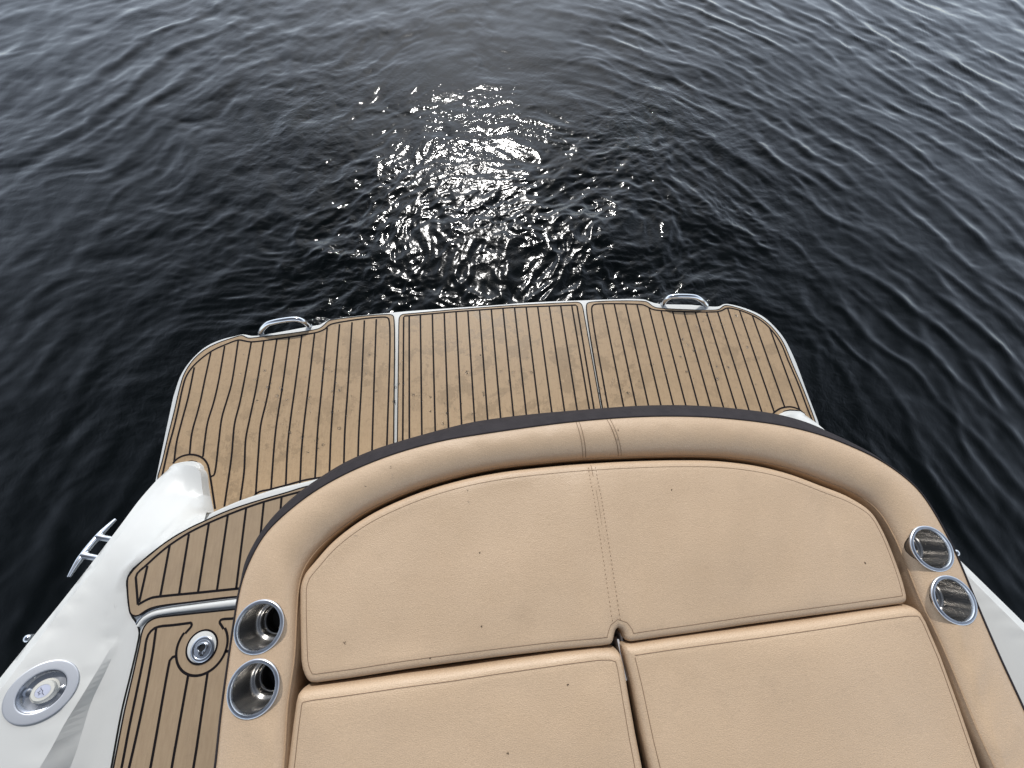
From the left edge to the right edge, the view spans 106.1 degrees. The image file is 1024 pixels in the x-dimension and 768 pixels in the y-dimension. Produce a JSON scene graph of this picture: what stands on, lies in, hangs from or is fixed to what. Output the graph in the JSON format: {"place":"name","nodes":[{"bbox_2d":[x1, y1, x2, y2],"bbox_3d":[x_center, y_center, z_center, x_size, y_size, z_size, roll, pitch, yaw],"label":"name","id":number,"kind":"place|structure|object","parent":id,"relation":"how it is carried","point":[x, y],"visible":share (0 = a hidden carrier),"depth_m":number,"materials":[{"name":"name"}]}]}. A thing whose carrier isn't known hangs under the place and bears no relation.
{"place":"outdoors","nodes":[
{"label":"outdoors","id":0,"kind":"place"},
{"bbox_2d":[0,0,1023,677],"bbox_3d":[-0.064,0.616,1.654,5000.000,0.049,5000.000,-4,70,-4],"label":"water","id":1,"kind":"structure","parent":0,"point":[830,192],"depth_m":2.31,"materials":[{"name":"black liquid"}]},
{"bbox_2d":[0,294,1023,767],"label":"motor boat","id":2,"kind":"object","parent":1,"relation":"on","point":[120,660],"visible":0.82,"depth_m":1.49,"materials":[{"name":"plastic"}]},
{"bbox_2d":[288,644,641,767],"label":"seat cushion","id":3,"kind":"object","parent":2,"relation":"on","point":[530,710],"visible":0.96,"depth_m":0.81,"materials":[{"name":"beige leather"}]},
{"bbox_2d":[240,310,770,454],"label":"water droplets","id":4,"kind":"object","parent":2,"relation":"on","point":[394,401],"visible":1,"depth_m":1.58,"materials":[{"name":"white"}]},
{"bbox_2d":[300,460,905,681],"bbox_3d":[0.227,0.415,0.981,1.456,0.108,0.419,-4,70,-4],"label":"seat cushion","id":5,"kind":"object","parent":2,"relation":"on","point":[580,555],"visible":1,"depth_m":0.92,"materials":[{"name":"beige leather"}]},
{"bbox_2d":[214,405,1023,767],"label":"wraparound bolster","id":6,"kind":"object","parent":2,"relation":"on","point":[304,529],"visible":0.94,"depth_m":0.98,"materials":[{"name":"beige leather"}]},
{"bbox_2d":[226,658,279,719],"bbox_3d":[-0.541,0.653,0.853,0.106,0.113,0.106,-4,70,-4],"label":"cup holder","id":7,"kind":"object","parent":6,"relation":"attached to","point":[253,688],"visible":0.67,"depth_m":0.82,"materials":[{"name":"silver metal"}]},
{"bbox_2d":[234,599,284,654],"bbox_3d":[-0.554,0.548,0.891,0.106,0.113,0.106,-4,70,-4],"label":"cup holder","id":8,"kind":"object","parent":6,"relation":"attached to","point":[259,627],"visible":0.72,"depth_m":0.86,"materials":[{"name":"grey metal"}]},
{"bbox_2d":[904,526,953,571],"bbox_3d":[1.033,0.424,1.000,0.106,0.113,0.106,-4,70,-4],"label":"cup holder","id":9,"kind":"object","parent":6,"relation":"attached to","point":[927,548],"visible":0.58,"depth_m":0.96,"materials":[{"name":"silver metal"}]},
{"bbox_2d":[929,575,977,624],"bbox_3d":[1.043,0.529,0.961,0.106,0.113,0.106,-4,70,-4],"label":"cup holder","id":10,"kind":"object","parent":6,"relation":"attached to","point":[952,599],"visible":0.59,"depth_m":0.93,"materials":[{"name":"silver metal"}]},
{"bbox_2d":[619,604,979,767],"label":"seat cushion","id":11,"kind":"object","parent":2,"relation":"on","point":[866,688],"visible":0.93,"depth_m":0.84,"materials":[{"name":"beige leather"}]}
]}

